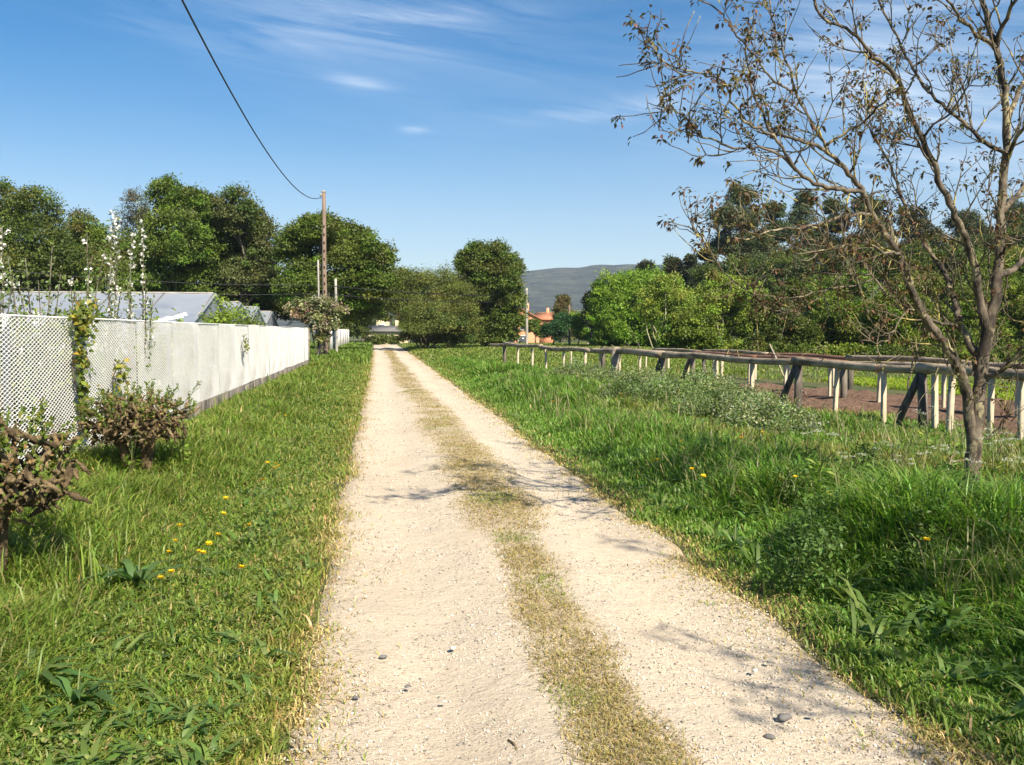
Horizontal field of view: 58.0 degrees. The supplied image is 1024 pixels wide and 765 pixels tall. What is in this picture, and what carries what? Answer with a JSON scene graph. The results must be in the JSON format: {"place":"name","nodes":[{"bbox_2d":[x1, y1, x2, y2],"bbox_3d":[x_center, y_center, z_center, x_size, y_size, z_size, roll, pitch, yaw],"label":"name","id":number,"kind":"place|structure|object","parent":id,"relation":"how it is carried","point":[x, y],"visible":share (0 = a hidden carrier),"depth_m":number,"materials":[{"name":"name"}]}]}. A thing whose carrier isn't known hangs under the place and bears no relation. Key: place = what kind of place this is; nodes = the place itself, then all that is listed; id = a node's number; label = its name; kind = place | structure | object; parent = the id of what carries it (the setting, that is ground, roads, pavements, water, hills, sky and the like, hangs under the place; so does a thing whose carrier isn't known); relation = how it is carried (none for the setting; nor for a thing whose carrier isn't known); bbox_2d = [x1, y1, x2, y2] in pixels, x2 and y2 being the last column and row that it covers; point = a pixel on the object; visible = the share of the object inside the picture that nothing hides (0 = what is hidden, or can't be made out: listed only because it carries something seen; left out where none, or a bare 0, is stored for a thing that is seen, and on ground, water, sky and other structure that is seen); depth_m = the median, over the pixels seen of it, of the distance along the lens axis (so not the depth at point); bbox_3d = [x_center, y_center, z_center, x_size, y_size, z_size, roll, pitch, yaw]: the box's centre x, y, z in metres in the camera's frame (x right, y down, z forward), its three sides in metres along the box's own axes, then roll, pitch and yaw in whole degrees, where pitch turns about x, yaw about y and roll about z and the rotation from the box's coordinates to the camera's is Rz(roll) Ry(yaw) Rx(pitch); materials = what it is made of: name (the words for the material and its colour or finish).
{"place":"outdoors","nodes":[
{"label":"outdoors","id":0,"kind":"place"},
{"bbox_2d":[0,354,371,764],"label":"verge grass","id":1,"kind":"structure","parent":0,"point":[206,466],"depth_m":5.65,"materials":[{"name":"green plant"}]},
{"bbox_2d":[268,261,726,330],"bbox_3d":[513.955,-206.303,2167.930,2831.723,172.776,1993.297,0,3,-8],"label":"distant hill","id":2,"kind":"structure","parent":0,"point":[545,287],"depth_m":1874.45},
{"bbox_2d":[5,332,1015,764],"bbox_3d":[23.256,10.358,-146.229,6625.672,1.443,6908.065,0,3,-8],"label":"ground","id":3,"kind":"structure","parent":0,"point":[777,382],"depth_m":7.12,"materials":[{"name":"green plant"}]},
{"bbox_2d":[0,223,29,460],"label":"apple sapling","id":4,"kind":"object","parent":3,"relation":"on","point":[8,290],"visible":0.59,"depth_m":9.79,"materials":[{"name":"green plant"}]},
{"bbox_2d":[9,242,66,451],"bbox_3d":[-5.310,-0.282,10.388,0.614,2.616,0.354,0,3,-8],"label":"apple sapling","id":5,"kind":"object","parent":3,"relation":"on","point":[49,298],"visible":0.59,"depth_m":10.35,"materials":[{"name":"green plant"}]},
{"bbox_2d":[0,306,79,452],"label":"garden plant","id":6,"kind":"object","parent":3,"relation":"on","point":[50,403],"visible":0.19,"depth_m":10.63,"materials":[{"name":"green plant"}]},
{"bbox_2d":[0,395,91,577],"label":"shrub","id":7,"kind":"object","parent":3,"relation":"on","point":[16,489],"visible":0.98,"depth_m":5.26,"materials":[{"name":"brown plant"}]},
{"bbox_2d":[0,176,94,290],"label":"broadleaf tree","id":8,"kind":"object","parent":3,"relation":"on","point":[15,207],"visible":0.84,"depth_m":63.56,"materials":[{"name":"green plant"}]},
{"bbox_2d":[0,641,100,693],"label":"dock plant","id":9,"kind":"object","parent":3,"relation":"on","point":[46,673],"visible":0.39,"depth_m":3.91,"materials":[{"name":"green plant"}]},
{"bbox_2d":[10,308,116,449],"bbox_3d":[-5.821,0.030,11.207,1.180,1.880,1.910,2,4,28],"label":"garden plant","id":10,"kind":"object","parent":3,"relation":"on","point":[42,310],"visible":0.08,"depth_m":11.27,"materials":[{"name":"green plant"}]},
{"bbox_2d":[28,308,125,446],"bbox_3d":[-6.008,-0.048,12.420,1.171,1.927,1.665,2,4,38],"label":"garden plant","id":11,"kind":"object","parent":3,"relation":"on","point":[59,311],"visible":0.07,"depth_m":12.35,"materials":[{"name":"green plant"}]},
{"bbox_2d":[47,668,126,717],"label":"dock plant","id":12,"kind":"object","parent":3,"relation":"on","point":[73,695],"visible":0.67,"depth_m":3.75,"materials":[{"name":"green plant"}]},
{"bbox_2d":[64,230,112,444],"bbox_3d":[-5.172,-0.497,11.504,0.583,2.888,0.847,0,3,-8],"label":"apple sapling","id":13,"kind":"object","parent":3,"relation":"on","point":[87,285],"visible":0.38,"depth_m":11.21,"materials":[{"name":"green plant"}]},
{"bbox_2d":[44,204,152,291],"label":"broadleaf tree","id":14,"kind":"object","parent":3,"relation":"on","point":[95,241],"visible":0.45,"depth_m":70.56,"materials":[{"name":"green plant"}]},
{"bbox_2d":[0,291,227,371],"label":"greenhouse","id":15,"kind":"object","parent":3,"relation":"on","point":[189,303],"visible":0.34,"depth_m":30.00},
{"bbox_2d":[92,209,138,411],"bbox_3d":[-5.268,-0.690,12.187,0.603,3.200,0.757,0,3,-8],"label":"apple sapling","id":16,"kind":"object","parent":3,"relation":"on","point":[110,290],"visible":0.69,"depth_m":12.17,"materials":[{"name":"green plant"}]},
{"bbox_2d":[111,184,152,249],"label":"sparse tree","id":17,"kind":"object","parent":3,"relation":"on","point":[132,196],"visible":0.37,"depth_m":75.30,"materials":[{"name":"green plant"}]},
{"bbox_2d":[73,379,201,474],"bbox_3d":[-3.819,0.558,9.282,1.374,1.189,0.900,1,3,23],"label":"shrub","id":18,"kind":"object","parent":3,"relation":"on","point":[149,423],"visible":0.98,"depth_m":9.14,"materials":[{"name":"brown plant"}]},
{"bbox_2d":[123,219,156,394],"bbox_3d":[-5.237,-0.724,13.010,0.429,3.181,0.548,0,3,-8],"label":"apple sapling","id":19,"kind":"object","parent":3,"relation":"on","point":[145,305],"visible":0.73,"depth_m":12.93,"materials":[{"name":"green plant"}]},
{"bbox_2d":[73,551,219,591],"bbox_3d":[-2.233,1.143,5.399,0.884,0.291,0.616,1,3,20],"label":"dock plant","id":20,"kind":"object","parent":3,"relation":"on","point":[132,573],"visible":0.65,"depth_m":5.45,"materials":[{"name":"green plant"}]},
{"bbox_2d":[120,310,180,405],"bbox_3d":[-6.514,-0.307,16.469,1.070,2.000,1.308,0,3,-8],"label":"garden plant","id":21,"kind":"object","parent":3,"relation":"on","point":[157,317],"visible":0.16,"depth_m":16.47,"materials":[{"name":"green plant"}]},
{"bbox_2d":[0,314,309,473],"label":"fence","id":22,"kind":"object","parent":3,"relation":"on","point":[290,347],"visible":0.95,"depth_m":13.91,"materials":[{"name":"white paint"}]},
{"bbox_2d":[67,308,98,428],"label":"climbing vine","id":23,"kind":"object","parent":22,"relation":"attached to","point":[82,365],"visible":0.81,"depth_m":9.82,"materials":[{"name":"green plant"}]},
{"bbox_2d":[62,297,106,339],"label":"climbing vine","id":24,"kind":"object","parent":22,"relation":"attached to","point":[78,321],"visible":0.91,"depth_m":9.82,"materials":[{"name":"green plant"}]},
{"bbox_2d":[0,368,323,693],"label":"tall grass","id":25,"kind":"structure","parent":3,"relation":"on","point":[91,560],"depth_m":5.58,"materials":[{"name":"green plant"}]},
{"bbox_2d":[0,408,352,764],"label":"plantain leaves","id":26,"kind":"object","parent":3,"relation":"on","point":[184,755],"visible":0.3,"depth_m":3.73,"materials":[{"name":"green plant"}]},
{"bbox_2d":[0,408,353,764],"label":"clover","id":27,"kind":"object","parent":3,"relation":"on","point":[44,740],"visible":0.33,"depth_m":5.27,"materials":[{"name":"green plant"}]},
{"bbox_2d":[145,308,214,399],"bbox_3d":[-6.831,-0.492,18.922,1.402,2.074,1.530,0,3,-8],"label":"garden plant","id":28,"kind":"object","parent":3,"relation":"on","point":[182,356],"visible":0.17,"depth_m":18.91,"materials":[{"name":"green plant"}]},
{"bbox_2d":[119,171,243,298],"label":"broadleaf tree","id":29,"kind":"object","parent":3,"relation":"on","point":[190,243],"visible":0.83,"depth_m":60.47,"materials":[{"name":"green plant"}]},
{"bbox_2d":[193,292,251,387],"bbox_3d":[-7.807,-1.117,25.027,2.466,2.662,1.474,-2,4,-34],"label":"garden plant","id":30,"kind":"object","parent":3,"relation":"on","point":[225,318],"visible":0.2,"depth_m":24.79,"materials":[{"name":"green plant"}]},
{"bbox_2d":[195,180,282,305],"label":"broadleaf tree","id":31,"kind":"object","parent":3,"relation":"on","point":[247,225],"visible":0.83,"depth_m":62.84,"materials":[{"name":"green plant"}]},
{"bbox_2d":[214,301,269,376],"bbox_3d":[-8.922,-1.363,29.967,2.551,2.582,2.422,0,3,-8],"label":"garden plant","id":32,"kind":"object","parent":3,"relation":"on","point":[246,321],"visible":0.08,"depth_m":29.77,"materials":[{"name":"green plant"}]},
{"bbox_2d":[224,291,313,326],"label":"understorey bush","id":33,"kind":"object","parent":3,"relation":"on","point":[274,307],"visible":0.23,"depth_m":66.50,"materials":[{"name":"green plant"}]},
{"bbox_2d":[156,352,411,764],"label":"dry fringe","id":34,"kind":"object","parent":3,"relation":"on","point":[296,716],"visible":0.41,"depth_m":4.45,"materials":[{"name":"beige plant"}]},
{"bbox_2d":[282,294,350,355],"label":"variegated bush","id":35,"kind":"object","parent":3,"relation":"on","point":[321,325],"visible":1,"depth_m":45.28,"materials":[{"name":"green plant"}]},
{"bbox_2d":[320,191,327,353],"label":"utility pole","id":36,"kind":"object","parent":3,"relation":"on","point":[324,273],"visible":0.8,"depth_m":47.72,"materials":[{"name":"beige concrete"}]},
{"bbox_2d":[181,0,320,198],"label":"power cable","id":37,"kind":"object","parent":36,"relation":"attached to","point":[191,18],"visible":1,"depth_m":17.88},
{"bbox_2d":[267,206,407,350],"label":"broadleaf tree","id":38,"kind":"object","parent":3,"relation":"on","point":[357,256],"visible":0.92,"depth_m":59.12,"materials":[{"name":"green plant"}]},
{"bbox_2d":[304,341,372,363],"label":"verge","id":39,"kind":"structure","parent":3,"relation":"on","point":[358,352],"depth_m":51.43,"materials":[{"name":"green plant"}]},
{"bbox_2d":[338,300,394,341],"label":"broadleaf tree","id":40,"kind":"object","parent":3,"relation":"on","point":[361,329],"visible":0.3,"depth_m":99.68,"materials":[{"name":"green plant"}]},
{"bbox_2d":[364,322,415,344],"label":"hedge bush","id":41,"kind":"object","parent":3,"relation":"on","point":[379,339],"visible":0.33,"depth_m":106.81,"materials":[{"name":"green plant"}]},
{"bbox_2d":[382,259,485,347],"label":"willow bush","id":42,"kind":"object","parent":3,"relation":"on","point":[427,320],"visible":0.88,"depth_m":74.69,"materials":[{"name":"green plant"}]},
{"bbox_2d":[451,237,532,346],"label":"broadleaf tree","id":43,"kind":"object","parent":3,"relation":"on","point":[496,268],"visible":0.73,"depth_m":80.40,"materials":[{"name":"green plant"}]},
{"bbox_2d":[539,311,573,344],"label":"tree","id":44,"kind":"object","parent":3,"relation":"on","point":[558,326],"visible":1,"depth_m":91.12,"materials":[{"name":"green plant"}]},
{"bbox_2d":[550,293,576,342],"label":"tree","id":45,"kind":"object","parent":3,"relation":"on","point":[562,302],"visible":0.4,"depth_m":123.95,"materials":[{"name":"green plant"}]},
{"bbox_2d":[397,342,747,378],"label":"meadow","id":46,"kind":"structure","parent":3,"relation":"on","point":[437,352],"depth_m":49.80,"materials":[{"name":"green plant"}]},
{"bbox_2d":[544,355,600,376],"bbox_3d":[1.853,-0.390,26.471,2.130,0.895,1.733,0,3,-8],"label":"weed mound","id":47,"kind":"object","parent":3,"relation":"on","point":[574,365],"visible":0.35,"depth_m":26.36,"materials":[{"name":"green plant"}]},
{"bbox_2d":[568,311,602,344],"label":"tree","id":48,"kind":"object","parent":3,"relation":"on","point":[581,333],"visible":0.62,"depth_m":95.36,"materials":[{"name":"green plant"}]},
{"bbox_2d":[575,362,642,381],"bbox_3d":[2.381,-0.112,22.513,1.862,0.806,1.812,2,4,26],"label":"weed mound","id":49,"kind":"object","parent":3,"relation":"on","point":[605,372],"visible":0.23,"depth_m":22.32,"materials":[{"name":"green plant"}]},
{"bbox_2d":[582,264,690,347],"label":"broadleaf tree","id":50,"kind":"object","parent":3,"relation":"on","point":[614,318],"visible":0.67,"depth_m":82.81,"materials":[{"name":"green plant"}]},
{"bbox_2d":[595,360,689,396],"bbox_3d":[2.840,0.001,19.326,2.284,1.022,1.772,0,3,-8],"label":"weed mound","id":51,"kind":"object","parent":3,"relation":"on","point":[634,378],"visible":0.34,"depth_m":19.24,"materials":[{"name":"green plant"}]},
{"bbox_2d":[631,270,699,349],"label":"willow tree","id":52,"kind":"object","parent":3,"relation":"on","point":[667,285],"visible":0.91,"depth_m":59.28,"materials":[{"name":"green plant"}]},
{"bbox_2d":[661,253,685,278],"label":"pine tree","id":53,"kind":"object","parent":3,"relation":"on","point":[674,264],"visible":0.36,"depth_m":116.70,"materials":[{"name":"green plant"}]},
{"bbox_2d":[620,360,741,404],"bbox_3d":[3.309,0.068,17.524,2.505,1.075,2.078,0,3,-8],"label":"weed mound","id":54,"kind":"object","parent":3,"relation":"on","point":[662,387],"visible":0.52,"depth_m":17.39,"materials":[{"name":"green plant"}]},
{"bbox_2d":[656,310,724,349],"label":"bush","id":55,"kind":"object","parent":3,"relation":"on","point":[688,330],"visible":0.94,"depth_m":49.49,"materials":[{"name":"green plant"}]},
{"bbox_2d":[681,268,768,349],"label":"tree","id":56,"kind":"object","parent":3,"relation":"on","point":[732,320],"visible":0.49,"depth_m":62.42,"materials":[{"name":"green plant"}]},
{"bbox_2d":[658,372,791,416],"bbox_3d":[3.636,0.234,15.381,2.418,0.900,1.843,0,3,-8],"label":"weed mound","id":57,"kind":"object","parent":3,"relation":"on","point":[712,403],"visible":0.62,"depth_m":15.32,"materials":[{"name":"green plant"}]},
{"bbox_2d":[489,368,1023,606],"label":"seeding grass","id":58,"kind":"structure","parent":3,"relation":"on","point":[991,551],"depth_m":10.00,"materials":[{"name":"green plant"}]},
{"bbox_2d":[490,317,1023,439],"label":"vine trellis","id":59,"kind":"object","parent":3,"relation":"on","point":[921,371],"visible":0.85,"depth_m":15.03,"materials":[{"name":"grey wood"}]},
{"bbox_2d":[697,390,829,434],"bbox_3d":[3.689,0.469,13.391,2.006,0.758,1.866,0,3,-8],"label":"weed mound","id":60,"kind":"object","parent":3,"relation":"on","point":[750,413],"visible":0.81,"depth_m":13.22,"materials":[{"name":"green plant"}]},
{"bbox_2d":[508,405,1023,725],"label":"dock leaves","id":61,"kind":"object","parent":3,"relation":"on","point":[904,626],"visible":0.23,"depth_m":4.80,"materials":[{"name":"green plant"}]},
{"bbox_2d":[511,355,1023,399],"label":"field grass","id":62,"kind":"structure","parent":3,"relation":"on","point":[767,367],"depth_m":29.69,"materials":[{"name":"green plant"}]},
{"bbox_2d":[739,339,809,354],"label":"bush","id":63,"kind":"object","parent":3,"relation":"on","point":[781,347],"visible":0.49,"depth_m":42.48,"materials":[{"name":"green plant"}]},
{"bbox_2d":[738,273,825,346],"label":"broadleaf tree","id":64,"kind":"object","parent":3,"relation":"on","point":[770,329],"visible":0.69,"depth_m":52.61,"materials":[{"name":"green plant"}]},
{"bbox_2d":[570,343,1017,416],"bbox_3d":[6.361,-0.256,21.815,0.962,2.085,31.738,-1,3,-16],"label":"vine trellis","id":65,"kind":"object","parent":3,"relation":"on","point":[843,381],"visible":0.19,"depth_m":20.24,"materials":[{"name":"grey wood"}]},
{"bbox_2d":[781,190,825,266],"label":"eucalyptus","id":66,"kind":"object","parent":3,"relation":"on","point":[797,214],"visible":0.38,"depth_m":125.05,"materials":[{"name":"green plant"}]},
{"bbox_2d":[611,0,1023,484],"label":"walnut tree","id":67,"kind":"object","parent":3,"relation":"on","point":[974,406],"visible":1,"depth_m":7.00,"materials":[{"name":"brown plant"}]},
{"bbox_2d":[800,421,838,509],"bbox_3d":[2.355,0.721,7.095,0.304,0.825,0.291,1,3,15],"label":"cow parsley","id":68,"kind":"object","parent":3,"relation":"on","point":[821,468],"visible":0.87,"depth_m":7.10,"materials":[{"name":"green plant"}]},
{"bbox_2d":[808,194,854,262],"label":"eucalyptus","id":69,"kind":"object","parent":3,"relation":"on","point":[830,205],"visible":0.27,"depth_m":125.11,"materials":[{"name":"green plant"}]},
{"bbox_2d":[645,346,1023,396],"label":"vine trellis","id":70,"kind":"object","parent":3,"relation":"on","point":[850,380],"visible":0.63,"depth_m":23.77,"materials":[{"name":"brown wood"}]},
{"bbox_2d":[804,284,867,346],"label":"broadleaf tree","id":71,"kind":"object","parent":3,"relation":"on","point":[835,332],"visible":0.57,"depth_m":55.40,"materials":[{"name":"green plant"}]},
{"bbox_2d":[800,339,875,355],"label":"bush","id":72,"kind":"object","parent":3,"relation":"on","point":[844,349],"visible":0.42,"depth_m":43.26,"materials":[{"name":"green plant"}]},
{"bbox_2d":[796,269,881,298],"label":"slope bush","id":73,"kind":"object","parent":3,"relation":"on","point":[827,282],"visible":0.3,"depth_m":83.18,"materials":[{"name":"green plant"}]},
{"bbox_2d":[849,191,899,293],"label":"eucalyptus","id":74,"kind":"object","parent":3,"relation":"on","point":[853,209],"visible":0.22,"depth_m":120.64,"materials":[{"name":"green plant"}]},
{"bbox_2d":[758,433,1023,601],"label":"nettle patch","id":75,"kind":"object","parent":3,"relation":"on","point":[813,539],"visible":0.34,"depth_m":5.60,"materials":[{"name":"green plant"}]},
{"bbox_2d":[854,284,948,348],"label":"broadleaf tree","id":76,"kind":"object","parent":3,"relation":"on","point":[910,326],"visible":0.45,"depth_m":49.19,"materials":[{"name":"green plant"}]},
{"bbox_2d":[863,344,941,362],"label":"bush","id":77,"kind":"object","parent":3,"relation":"on","point":[896,351],"visible":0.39,"depth_m":43.49,"materials":[{"name":"green plant"}]},
{"bbox_2d":[882,200,945,255],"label":"pine tree","id":78,"kind":"object","parent":3,"relation":"on","point":[926,214],"visible":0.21,"depth_m":122.23,"materials":[{"name":"green plant"}]},
{"bbox_2d":[877,264,955,301],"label":"slope bush","id":79,"kind":"object","parent":3,"relation":"on","point":[939,279],"visible":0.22,"depth_m":83.03,"materials":[{"name":"green plant"}]},
{"bbox_2d":[903,594,1001,633],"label":"dock plant","id":80,"kind":"object","parent":3,"relation":"on","point":[956,611],"visible":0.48,"depth_m":4.69,"materials":[{"name":"green plant"}]},
{"bbox_2d":[935,207,993,250],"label":"pine tree","id":81,"kind":"object","parent":3,"relation":"on","point":[971,218],"visible":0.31,"depth_m":123.48,"materials":[{"name":"green plant"}]},
{"bbox_2d":[930,278,1012,349],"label":"broadleaf tree","id":82,"kind":"object","parent":3,"relation":"on","point":[968,313],"visible":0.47,"depth_m":52.75,"materials":[{"name":"green plant"}]},
{"bbox_2d":[936,340,1023,362],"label":"bush","id":83,"kind":"object","parent":3,"relation":"on","point":[999,354],"visible":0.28,"depth_m":42.97,"materials":[{"name":"green plant"}]},
{"bbox_2d":[942,244,1023,290],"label":"slope bush","id":84,"kind":"object","parent":3,"relation":"on","point":[1010,263],"visible":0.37,"depth_m":82.48,"materials":[{"name":"green plant"}]},
{"bbox_2d":[982,268,1023,351],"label":"broadleaf tree","id":85,"kind":"object","parent":3,"relation":"on","point":[1015,292],"visible":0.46,"depth_m":55.03,"materials":[{"name":"green plant"}]},
{"bbox_2d":[0,0,1023,331],"label":"sky","id":86,"kind":"structure","parent":0,"point":[433,126],"materials":[{"name":"blue"}]},
{"bbox_2d":[384,350,708,764],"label":"dry grass","id":87,"kind":"structure","parent":0,"point":[603,713],"depth_m":4.62,"materials":[{"name":"beige plant"}]},
{"bbox_2d":[279,344,982,764],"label":"dirt track","id":88,"kind":"structure","parent":0,"point":[513,682],"depth_m":4.82,"materials":[{"name":"beige gravel"}]},
{"bbox_2d":[405,352,1016,764],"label":"dry fringe","id":89,"kind":"object","parent":88,"relation":"on","point":[939,736],"visible":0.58,"depth_m":5.29,"materials":[{"name":"beige plant"}]},
{"bbox_2d":[424,354,1023,764],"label":"meadow grass","id":90,"kind":"structure","parent":0,"point":[875,501],"depth_m":6.14,"materials":[{"name":"green plant"}]},
{"bbox_2d":[666,379,1017,437],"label":"tilled soil","id":91,"kind":"structure","parent":0,"point":[819,397],"depth_m":18.21,"materials":[{"name":"brown soil"}]},
{"bbox_2d":[724,272,989,340],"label":"wooded slope","id":92,"kind":"structure","parent":0,"point":[870,298],"depth_m":118.12,"materials":[{"name":"green plant"}]},
{"bbox_2d":[686,252,759,290],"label":"slope wood","id":93,"kind":"object","parent":92,"relation":"on","point":[698,275],"visible":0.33,"depth_m":104.16,"materials":[{"name":"green plant"}]},
{"bbox_2d":[699,180,778,262],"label":"eucalyptus","id":94,"kind":"object","parent":92,"relation":"on","point":[729,227],"visible":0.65,"depth_m":116.90,"materials":[{"name":"green plant"}]},
{"bbox_2d":[745,199,797,288],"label":"eucalyptus","id":95,"kind":"object","parent":92,"relation":"on","point":[777,221],"visible":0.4,"depth_m":121.02,"materials":[{"name":"green plant"}]},
{"bbox_2d":[743,248,824,291],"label":"slope wood","id":96,"kind":"object","parent":92,"relation":"on","point":[782,262],"visible":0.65,"depth_m":102.79,"materials":[{"name":"green plant"}]},
{"bbox_2d":[795,238,877,277],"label":"slope wood","id":97,"kind":"object","parent":92,"relation":"on","point":[839,265],"visible":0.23,"depth_m":104.55,"materials":[{"name":"green plant"}]},
{"bbox_2d":[855,235,938,294],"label":"slope wood","id":98,"kind":"object","parent":92,"relation":"on","point":[915,257],"visible":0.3,"depth_m":103.91,"materials":[{"name":"green plant"}]},
{"bbox_2d":[912,229,987,283],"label":"slope wood","id":99,"kind":"object","parent":92,"relation":"on","point":[960,251],"visible":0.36,"depth_m":104.42,"materials":[{"name":"green plant"}]},
{"bbox_2d":[972,212,1023,256],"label":"slope wood","id":100,"kind":"object","parent":92,"relation":"on","point":[1020,228],"visible":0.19,"depth_m":105.60,"materials":[{"name":"green plant"}]},
{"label":"crop bed","id":101,"kind":"structure","parent":0,"visible":0},
{"bbox_2d":[822,376,1014,400],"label":"crop seedlings","id":102,"kind":"object","parent":101,"relation":"on","point":[890,379],"visible":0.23,"depth_m":24.73,"materials":[{"name":"green plant"}]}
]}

